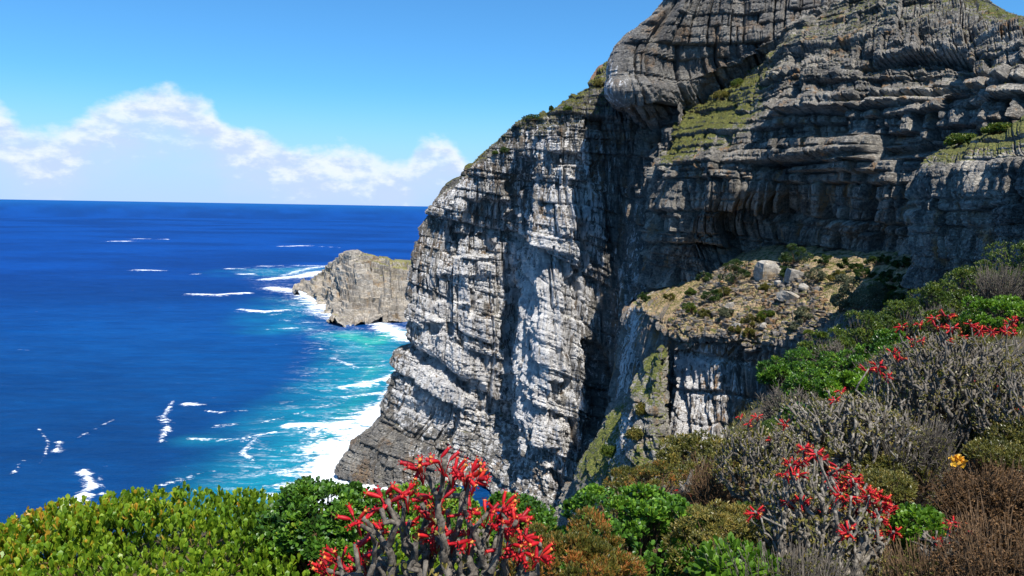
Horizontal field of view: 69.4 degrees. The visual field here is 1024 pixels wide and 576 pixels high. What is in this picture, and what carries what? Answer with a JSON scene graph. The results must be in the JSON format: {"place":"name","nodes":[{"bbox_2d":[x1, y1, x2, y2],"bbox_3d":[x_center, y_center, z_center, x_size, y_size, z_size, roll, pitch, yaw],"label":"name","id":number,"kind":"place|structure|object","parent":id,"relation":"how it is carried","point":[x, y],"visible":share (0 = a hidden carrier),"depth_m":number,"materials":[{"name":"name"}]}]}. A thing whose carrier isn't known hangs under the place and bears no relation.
{"place":"outdoors","nodes":[
{"label":"outdoors","id":0,"kind":"place"},
{"bbox_2d":[0,199,505,558],"bbox_3d":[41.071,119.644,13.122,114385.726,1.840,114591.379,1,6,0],"label":"sea","id":1,"kind":"structure","parent":0,"point":[168,346],"depth_m":607.46,"materials":[{"name":"liquid"}]},
{"bbox_2d":[292,249,411,326],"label":"headland","id":2,"kind":"structure","parent":1,"relation":"in","point":[352,287],"depth_m":816.09,"materials":[{"name":"stone"}]},
{"bbox_2d":[334,63,685,510],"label":"sea cliff","id":3,"kind":"structure","parent":0,"point":[524,288],"depth_m":312.99,"materials":[{"name":"grey stone"}]},
{"bbox_2d":[467,61,611,168],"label":"crest grass","id":4,"kind":"structure","parent":3,"relation":"on","point":[481,158],"depth_m":305.80,"materials":[{"name":"plant"}]},
{"bbox_2d":[0,0,1023,205],"label":"sky","id":5,"kind":"structure","parent":0,"point":[317,102],"materials":[{"name":"blue"}]},
{"bbox_2d":[46,329,1023,575],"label":"hillside","id":6,"kind":"structure","parent":0,"point":[747,419],"depth_m":5.41,"materials":[{"name":"plant"}]},
{"bbox_2d":[0,480,457,575],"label":"leafy shrub","id":7,"kind":"object","parent":6,"relation":"on","point":[60,528],"visible":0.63,"depth_m":3.85,"materials":[{"name":"green plant"}]},
{"bbox_2d":[248,474,390,575],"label":"leafy shrub","id":8,"kind":"object","parent":6,"relation":"on","point":[292,510],"visible":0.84,"depth_m":3.78,"materials":[{"name":"green plant"}]},
{"bbox_2d":[354,480,493,575],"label":"leafy shrub","id":9,"kind":"object","parent":6,"relation":"on","point":[452,504],"visible":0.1,"depth_m":4.21,"materials":[{"name":"green plant"}]},
{"bbox_2d":[308,445,555,575],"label":"succulent bush","id":10,"kind":"object","parent":6,"relation":"on","point":[444,542],"visible":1,"depth_m":2.19,"materials":[{"name":"red plant"}]},
{"bbox_2d":[10,317,1023,575],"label":"ground cover","id":11,"kind":"object","parent":6,"relation":"on","point":[988,339],"visible":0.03,"depth_m":8.30,"materials":[{"name":"green plant"}]},
{"bbox_2d":[678,470,693,495],"bbox_3d":[1.170,1.305,4.971,0.103,0.180,0.062,1,6,0],"label":"dead stump","id":12,"kind":"object","parent":11,"relation":"on","point":[683,489],"visible":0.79,"depth_m":4.96,"materials":[{"name":"wood"}]},
{"bbox_2d":[475,490,561,575],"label":"leafy shrub","id":13,"kind":"object","parent":6,"relation":"on","point":[543,514],"visible":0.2,"depth_m":4.50,"materials":[{"name":"green plant"}]},
{"bbox_2d":[497,505,647,575],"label":"leafy shrub","id":14,"kind":"object","parent":6,"relation":"on","point":[589,547],"visible":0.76,"depth_m":2.98,"materials":[{"name":"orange plant"}]},
{"bbox_2d":[558,481,707,575],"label":"leafy shrub","id":15,"kind":"object","parent":6,"relation":"on","point":[639,522],"visible":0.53,"depth_m":3.75,"materials":[{"name":"green plant"}]},
{"bbox_2d":[602,458,694,534],"bbox_3d":[1.042,1.560,5.412,0.832,0.569,0.714,1,6,0],"label":"leafy shrub","id":16,"kind":"object","parent":6,"relation":"on","point":[649,473],"visible":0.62,"depth_m":5.42,"materials":[{"name":"green plant"}]},
{"bbox_2d":[655,428,735,500],"bbox_3d":[1.597,1.576,6.407,0.774,0.668,0.743,-3,7,-33],"label":"leafy shrub","id":17,"kind":"object","parent":6,"relation":"on","point":[676,453],"visible":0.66,"depth_m":6.40,"materials":[{"name":"green plant"}]},
{"bbox_2d":[661,498,772,575],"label":"leafy shrub","id":18,"kind":"object","parent":6,"relation":"on","point":[734,519],"visible":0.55,"depth_m":3.50,"materials":[{"name":"green plant"}]},
{"bbox_2d":[668,456,775,542],"bbox_3d":[1.365,1.445,4.842,0.772,0.712,0.755,1,6,0],"label":"dry shrub","id":19,"kind":"object","parent":6,"relation":"on","point":[705,490],"visible":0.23,"depth_m":4.75,"materials":[{"name":"brown plant"}]},
{"bbox_2d":[682,531,785,575],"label":"leafy clump","id":20,"kind":"object","parent":6,"relation":"on","point":[699,566],"visible":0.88,"depth_m":2.92,"materials":[{"name":"green plant"}]},
{"bbox_2d":[724,500,771,540],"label":"scrub","id":21,"kind":"object","parent":6,"relation":"on","point":[746,503],"visible":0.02,"depth_m":4.08,"materials":[{"name":"green plant"}]},
{"bbox_2d":[723,428,779,488],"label":"leafy shrub","id":22,"kind":"object","parent":6,"relation":"on","point":[752,433],"visible":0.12,"depth_m":6.19,"materials":[{"name":"green plant"}]},
{"bbox_2d":[709,413,820,507],"bbox_3d":[1.548,1.278,4.568,0.614,1.043,0.614,7,8,41],"label":"succulent bush","id":23,"kind":"object","parent":6,"relation":"on","point":[753,467],"visible":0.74,"depth_m":4.47,"materials":[{"name":"grey plant"}]},
{"bbox_2d":[755,355,791,397],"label":"leafy shrub","id":24,"kind":"object","parent":6,"relation":"on","point":[768,373],"visible":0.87,"depth_m":11.34,"materials":[{"name":"green plant"}]},
{"bbox_2d":[755,414,817,434],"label":"scrub","id":25,"kind":"object","parent":6,"relation":"on","point":[766,423],"visible":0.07,"depth_m":6.61,"materials":[{"name":"green plant"}]},
{"bbox_2d":[705,529,869,575],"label":"dry shrub","id":26,"kind":"object","parent":6,"relation":"on","point":[792,565],"visible":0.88,"depth_m":2.86,"materials":[{"name":"grey plant"}]},
{"bbox_2d":[756,379,827,419],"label":"dry shrub","id":27,"kind":"object","parent":6,"relation":"on","point":[771,403],"visible":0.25,"depth_m":9.26,"materials":[{"name":"plant"}]},
{"bbox_2d":[769,401,828,434],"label":"leafy shrub","id":28,"kind":"object","parent":6,"relation":"on","point":[786,411],"visible":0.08,"depth_m":8.40,"materials":[{"name":"green plant"}]},
{"bbox_2d":[777,346,831,383],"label":"leafy shrub","id":29,"kind":"object","parent":6,"relation":"on","point":[792,358],"visible":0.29,"depth_m":12.01,"materials":[{"name":"green plant"}]},
{"bbox_2d":[780,360,834,401],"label":"leafy shrub","id":30,"kind":"object","parent":6,"relation":"on","point":[808,379],"visible":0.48,"depth_m":10.46,"materials":[{"name":"green plant"}]},
{"bbox_2d":[743,441,902,575],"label":"succulent bush","id":31,"kind":"object","parent":6,"relation":"on","point":[834,521],"visible":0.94,"depth_m":3.29,"materials":[{"name":"grey plant"}]},
{"bbox_2d":[795,327,855,365],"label":"leafy shrub","id":32,"kind":"object","parent":6,"relation":"on","point":[824,336],"visible":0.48,"depth_m":13.09,"materials":[{"name":"green plant"}]},
{"bbox_2d":[789,424,867,499],"bbox_3d":[2.427,1.395,5.796,0.591,0.696,0.617,1,6,0],"label":"scrub","id":33,"kind":"object","parent":6,"relation":"on","point":[826,469],"visible":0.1,"depth_m":5.62,"materials":[{"name":"grey plant"}]},
{"bbox_2d":[809,337,855,368],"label":"dry shrub","id":34,"kind":"object","parent":6,"relation":"on","point":[837,347],"visible":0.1,"depth_m":12.58,"materials":[{"name":"plant"}]},
{"bbox_2d":[815,348,873,375],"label":"leafy shrub","id":35,"kind":"object","parent":6,"relation":"on","point":[837,361],"visible":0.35,"depth_m":11.34,"materials":[{"name":"green plant"}]},
{"bbox_2d":[765,360,931,513],"bbox_3d":[2.436,1.156,5.362,1.264,1.297,0.938,1,6,0],"label":"succulent bush","id":36,"kind":"object","parent":6,"relation":"on","point":[854,414],"visible":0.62,"depth_m":5.20,"materials":[{"name":"grey plant"}]},
{"bbox_2d":[817,365,886,425],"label":"leafy shrub","id":37,"kind":"object","parent":6,"relation":"on","point":[841,380],"visible":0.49,"depth_m":8.10,"materials":[{"name":"green plant"}]},
{"bbox_2d":[834,309,900,353],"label":"leafy shrub","id":38,"kind":"object","parent":6,"relation":"on","point":[863,332],"visible":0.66,"depth_m":13.73,"materials":[{"name":"green plant"}]},
{"bbox_2d":[848,351,923,386],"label":"dry shrub","id":39,"kind":"object","parent":6,"relation":"on","point":[892,367],"visible":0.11,"depth_m":8.79,"materials":[{"name":"plant"}]},
{"bbox_2d":[858,466,917,566],"bbox_3d":[2.145,1.336,4.274,0.338,0.613,0.336,1,6,0],"label":"leafy shrub","id":40,"kind":"object","parent":6,"relation":"on","point":[891,479],"visible":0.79,"depth_m":4.18,"materials":[{"name":"green plant"}]},
{"bbox_2d":[854,328,921,363],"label":"leafy shrub","id":41,"kind":"object","parent":6,"relation":"on","point":[883,337],"visible":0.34,"depth_m":11.23,"materials":[{"name":"green plant"}]},
{"bbox_2d":[848,451,929,510],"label":"scrub","id":42,"kind":"object","parent":6,"relation":"on","point":[881,462],"visible":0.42,"depth_m":4.97,"materials":[{"name":"green plant"}]},
{"bbox_2d":[867,297,924,339],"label":"leafy shrub","id":43,"kind":"object","parent":6,"relation":"on","point":[898,308],"visible":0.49,"depth_m":14.46,"materials":[{"name":"green plant"}]},
{"bbox_2d":[855,405,969,520],"bbox_3d":[2.745,1.259,5.163,0.748,0.908,0.681,1,6,0],"label":"dry shrub","id":44,"kind":"object","parent":6,"relation":"on","point":[930,456],"visible":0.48,"depth_m":5.01,"materials":[{"name":"grey plant"}]},
{"bbox_2d":[885,501,948,565],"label":"leafy shrub","id":45,"kind":"object","parent":6,"relation":"on","point":[919,515],"visible":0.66,"depth_m":3.29,"materials":[{"name":"green plant"}]},
{"bbox_2d":[855,532,987,575],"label":"dry shrub","id":46,"kind":"object","parent":6,"relation":"on","point":[897,566],"visible":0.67,"depth_m":3.06,"materials":[{"name":"brown plant"}]},
{"bbox_2d":[910,300,961,347],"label":"dry shrub","id":47,"kind":"object","parent":6,"relation":"on","point":[932,329],"visible":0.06,"depth_m":13.63,"materials":[{"name":"plant"}]},
{"bbox_2d":[910,515,973,563],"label":"succulent bush","id":48,"kind":"object","parent":6,"relation":"on","point":[932,541],"visible":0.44,"depth_m":3.15,"materials":[{"name":"grey plant"}]},
{"bbox_2d":[906,278,979,314],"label":"leafy shrub","id":49,"kind":"object","parent":6,"relation":"on","point":[935,289],"visible":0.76,"depth_m":14.93,"materials":[{"name":"green plant"}]},
{"bbox_2d":[863,308,1023,490],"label":"succulent bush","id":50,"kind":"object","parent":6,"relation":"on","point":[926,393],"visible":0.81,"depth_m":5.72,"materials":[{"name":"grey plant"}]},
{"bbox_2d":[912,308,995,346],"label":"leafy shrub","id":51,"kind":"object","parent":6,"relation":"on","point":[964,328],"visible":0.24,"depth_m":12.09,"materials":[{"name":"green plant"}]},
{"bbox_2d":[948,454,967,479],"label":"yellow clump","id":52,"kind":"object","parent":6,"relation":"on","point":[961,462],"visible":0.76,"depth_m":4.54,"materials":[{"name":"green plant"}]},
{"bbox_2d":[903,487,1023,575],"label":"dry shrub","id":53,"kind":"object","parent":6,"relation":"on","point":[1009,562],"visible":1,"depth_m":2.84,"materials":[{"name":"brown plant"}]},
{"bbox_2d":[933,421,996,473],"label":"scrub","id":54,"kind":"object","parent":6,"relation":"on","point":[971,435],"visible":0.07,"depth_m":5.63,"materials":[{"name":"grey plant"}]},
{"bbox_2d":[915,453,1023,562],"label":"dry shrub","id":55,"kind":"object","parent":6,"relation":"on","point":[995,494],"visible":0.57,"depth_m":3.98,"materials":[{"name":"brown plant"}]},
{"bbox_2d":[943,259,1021,314],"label":"leafy shrub","id":56,"kind":"object","parent":6,"relation":"on","point":[966,271],"visible":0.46,"depth_m":15.53,"materials":[{"name":"green plant"}]},
{"bbox_2d":[958,294,1023,338],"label":"leafy shrub","id":57,"kind":"object","parent":6,"relation":"on","point":[1004,307],"visible":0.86,"depth_m":10.97,"materials":[{"name":"green plant"}]},
{"bbox_2d":[961,354,1023,472],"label":"succulent bush","id":58,"kind":"object","parent":6,"relation":"on","point":[1015,396],"visible":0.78,"depth_m":5.33,"materials":[{"name":"grey plant"}]},
{"bbox_2d":[961,436,1023,485],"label":"leafy shrub","id":59,"kind":"object","parent":6,"relation":"on","point":[973,448],"visible":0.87,"depth_m":4.90,"materials":[{"name":"green plant"}]},
{"bbox_2d":[968,259,1023,318],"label":"dry shrub","id":60,"kind":"object","parent":6,"relation":"on","point":[993,287],"visible":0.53,"depth_m":14.42,"materials":[{"name":"grey plant"}]},
{"bbox_2d":[981,239,1023,300],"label":"leafy shrub","id":61,"kind":"object","parent":6,"relation":"on","point":[1020,244],"visible":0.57,"depth_m":15.81,"materials":[{"name":"green plant"}]},
{"bbox_2d":[982,415,1023,483],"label":"scrub","id":62,"kind":"object","parent":6,"relation":"on","point":[1011,433],"visible":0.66,"depth_m":5.12,"materials":[{"name":"green plant"}]},
{"bbox_2d":[554,345,674,528],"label":"rock spur","id":63,"kind":"structure","parent":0,"point":[654,420],"depth_m":168.60,"materials":[{"name":"stone"}]},
{"bbox_2d":[600,444,616,457],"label":"cliff bush","id":64,"kind":"object","parent":63,"relation":"on","point":[609,449],"visible":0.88,"depth_m":171.16,"materials":[{"name":"green plant"}]},
{"bbox_2d":[575,352,669,485],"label":"spur grass","id":65,"kind":"structure","parent":63,"relation":"on","point":[621,429],"depth_m":175.08,"materials":[{"name":"green plant"}]},
{"bbox_2d":[625,426,643,440],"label":"cliff bush","id":66,"kind":"object","parent":63,"relation":"on","point":[633,433],"visible":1,"depth_m":154.56,"materials":[{"name":"green plant"}]},
{"bbox_2d":[635,402,646,415],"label":"cliff bush","id":67,"kind":"object","parent":63,"relation":"on","point":[640,409],"visible":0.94,"depth_m":158.77,"materials":[{"name":"green plant"}]},
{"bbox_2d":[604,0,837,129],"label":"crag","id":68,"kind":"structure","parent":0,"point":[665,57],"depth_m":275.52,"materials":[{"name":"grey stone"}]},
{"bbox_2d":[599,245,931,458],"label":"terrace","id":69,"kind":"structure","parent":0,"point":[712,389],"depth_m":171.40,"materials":[{"name":"grey stone"}]},
{"bbox_2d":[637,292,650,300],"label":"terrace bush","id":70,"kind":"object","parent":69,"relation":"on","point":[643,296],"visible":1,"depth_m":211.03,"materials":[{"name":"green plant"}]},
{"bbox_2d":[681,302,697,313],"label":"terrace bush","id":71,"kind":"object","parent":69,"relation":"on","point":[689,307],"visible":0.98,"depth_m":184.67,"materials":[{"name":"green plant"}]},
{"bbox_2d":[695,271,712,281],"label":"terrace bush","id":72,"kind":"object","parent":69,"relation":"on","point":[707,276],"visible":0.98,"depth_m":216.83,"materials":[{"name":"green plant"}]},
{"bbox_2d":[697,308,710,316],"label":"terrace bush","id":73,"kind":"object","parent":69,"relation":"on","point":[702,312],"visible":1,"depth_m":178.75,"materials":[{"name":"green plant"}]},
{"bbox_2d":[700,289,723,300],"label":"terrace bush","id":74,"kind":"object","parent":69,"relation":"on","point":[705,294],"visible":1,"depth_m":189.52,"materials":[{"name":"green plant"}]},
{"bbox_2d":[715,286,731,295],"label":"terrace bush","id":75,"kind":"object","parent":69,"relation":"on","point":[727,290],"visible":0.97,"depth_m":189.72,"materials":[{"name":"green plant"}]},
{"bbox_2d":[717,307,733,317],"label":"terrace bush","id":76,"kind":"object","parent":69,"relation":"on","point":[727,312],"visible":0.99,"depth_m":172.34,"materials":[{"name":"plant"}]},
{"bbox_2d":[718,258,750,283],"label":"terrace bush","id":77,"kind":"object","parent":69,"relation":"on","point":[737,262],"visible":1,"depth_m":197.84,"materials":[{"name":"green plant"}]},
{"bbox_2d":[728,325,741,332],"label":"terrace bush","id":78,"kind":"object","parent":69,"relation":"on","point":[738,329],"visible":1,"depth_m":161.75,"materials":[{"name":"green plant"}]},
{"bbox_2d":[635,256,851,345],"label":"terrace grass","id":79,"kind":"structure","parent":69,"relation":"on","point":[732,301],"depth_m":187.27,"materials":[{"name":"plant"}]},
{"bbox_2d":[742,327,755,337],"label":"terrace bush","id":80,"kind":"object","parent":69,"relation":"on","point":[748,332],"visible":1,"depth_m":158.39,"materials":[{"name":"green plant"}]},
{"bbox_2d":[666,261,833,349],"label":"rubble","id":81,"kind":"object","parent":69,"relation":"on","point":[769,304],"visible":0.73,"depth_m":172.27,"materials":[{"name":"stone"}]},
{"bbox_2d":[739,313,763,326],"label":"terrace bush","id":82,"kind":"object","parent":69,"relation":"on","point":[751,318],"visible":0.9,"depth_m":163.82,"materials":[{"name":"green plant"}]},
{"bbox_2d":[756,310,774,319],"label":"terrace bush","id":83,"kind":"object","parent":69,"relation":"on","point":[762,313],"visible":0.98,"depth_m":162.80,"materials":[{"name":"green plant"}]},
{"bbox_2d":[753,260,782,281],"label":"boulder","id":84,"kind":"object","parent":69,"relation":"on","point":[764,270],"visible":0.7,"depth_m":190.89,"materials":[{"name":"stone"}]},
{"bbox_2d":[776,291,799,301],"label":"boulder","id":85,"kind":"object","parent":69,"relation":"on","point":[782,296],"visible":0.82,"depth_m":168.42,"materials":[{"name":"stone"}]},
{"bbox_2d":[784,268,803,282],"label":"boulder","id":86,"kind":"object","parent":69,"relation":"on","point":[792,275],"visible":0.84,"depth_m":179.02,"materials":[{"name":"stone"}]},
{"bbox_2d":[778,243,813,263],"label":"terrace bush","id":87,"kind":"object","parent":69,"relation":"on","point":[783,256],"visible":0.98,"depth_m":191.43,"materials":[{"name":"green plant"}]},
{"bbox_2d":[793,306,813,323],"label":"terrace bush","id":88,"kind":"object","parent":69,"relation":"on","point":[800,315],"visible":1,"depth_m":149.00,"materials":[{"name":"plant"}]},
{"bbox_2d":[804,267,826,283],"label":"terrace bush","id":89,"kind":"object","parent":69,"relation":"on","point":[821,275],"visible":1,"depth_m":170.69,"materials":[{"name":"plant"}]},
{"bbox_2d":[814,254,832,264],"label":"terrace bush","id":90,"kind":"object","parent":69,"relation":"on","point":[825,259],"visible":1,"depth_m":179.75,"materials":[{"name":"green plant"}]},
{"bbox_2d":[826,269,848,281],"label":"terrace bush","id":91,"kind":"object","parent":69,"relation":"on","point":[831,276],"visible":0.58,"depth_m":166.03,"materials":[{"name":"green plant"}]},
{"bbox_2d":[830,288,855,312],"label":"terrace bush","id":92,"kind":"object","parent":69,"relation":"on","point":[840,310],"visible":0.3,"depth_m":139.90,"materials":[{"name":"green plant"}]},
{"bbox_2d":[836,257,863,269],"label":"terrace bush","id":93,"kind":"object","parent":69,"relation":"on","point":[851,265],"visible":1,"depth_m":170.09,"materials":[{"name":"green plant"}]},
{"bbox_2d":[830,273,887,310],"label":"terrace bush","id":94,"kind":"object","parent":69,"relation":"on","point":[875,292],"visible":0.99,"depth_m":132.23,"materials":[{"name":"green plant"}]},
{"bbox_2d":[853,267,876,277],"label":"terrace bush","id":95,"kind":"object","parent":69,"relation":"on","point":[867,270],"visible":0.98,"depth_m":163.16,"materials":[{"name":"green plant"}]},
{"bbox_2d":[863,254,891,265],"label":"terrace bush","id":96,"kind":"object","parent":69,"relation":"on","point":[879,260],"visible":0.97,"depth_m":167.79,"materials":[{"name":"green plant"}]},
{"bbox_2d":[867,277,897,297],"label":"terrace bush","id":97,"kind":"object","parent":69,"relation":"on","point":[890,288],"visible":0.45,"depth_m":142.35,"materials":[{"name":"green plant"}]},
{"bbox_2d":[878,269,905,281],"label":"terrace bush","id":98,"kind":"object","parent":69,"relation":"on","point":[884,275],"visible":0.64,"depth_m":153.27,"materials":[{"name":"green plant"}]},
{"bbox_2d":[882,292,907,305],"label":"terrace bush","id":99,"kind":"object","parent":69,"relation":"on","point":[901,296],"visible":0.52,"depth_m":130.18,"materials":[{"name":"green plant"}]},
{"bbox_2d":[890,256,910,267],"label":"terrace bush","id":100,"kind":"object","parent":69,"relation":"on","point":[905,260],"visible":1,"depth_m":157.62,"materials":[{"name":"green plant"}]},
{"bbox_2d":[896,115,1023,306],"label":"rock outcrop","id":101,"kind":"object","parent":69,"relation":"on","point":[964,206],"visible":0.86,"depth_m":104.91,"materials":[{"name":"grey stone"}]},
{"bbox_2d":[943,132,976,146],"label":"cliff bush","id":102,"kind":"object","parent":101,"relation":"on","point":[951,139],"visible":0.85,"depth_m":119.89,"materials":[{"name":"green plant"}]},
{"bbox_2d":[980,122,1012,133],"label":"cliff bush","id":103,"kind":"object","parent":101,"relation":"on","point":[996,127],"visible":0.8,"depth_m":109.50,"materials":[{"name":"green plant"}]},
{"bbox_2d":[637,0,1023,288],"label":"cliff wall","id":104,"kind":"structure","parent":0,"point":[766,161],"depth_m":204.85,"materials":[{"name":"grey stone"}]},
{"bbox_2d":[661,68,759,161],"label":"ledge grass","id":105,"kind":"structure","parent":104,"relation":"on","point":[701,116],"depth_m":265.46,"materials":[{"name":"plant"}]},
{"bbox_2d":[710,90,729,98],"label":"cliff bush","id":106,"kind":"object","parent":105,"relation":"on","point":[720,94],"visible":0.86,"depth_m":272.23,"materials":[{"name":"green plant"}]},
{"bbox_2d":[729,78,743,87],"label":"cliff bush","id":107,"kind":"object","parent":105,"relation":"on","point":[736,81],"visible":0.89,"depth_m":272.34,"materials":[{"name":"green plant"}]},
{"bbox_2d":[759,0,1023,103],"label":"slope grass","id":108,"kind":"structure","parent":104,"relation":"on","point":[916,35],"depth_m":195.85,"materials":[{"name":"plant"}]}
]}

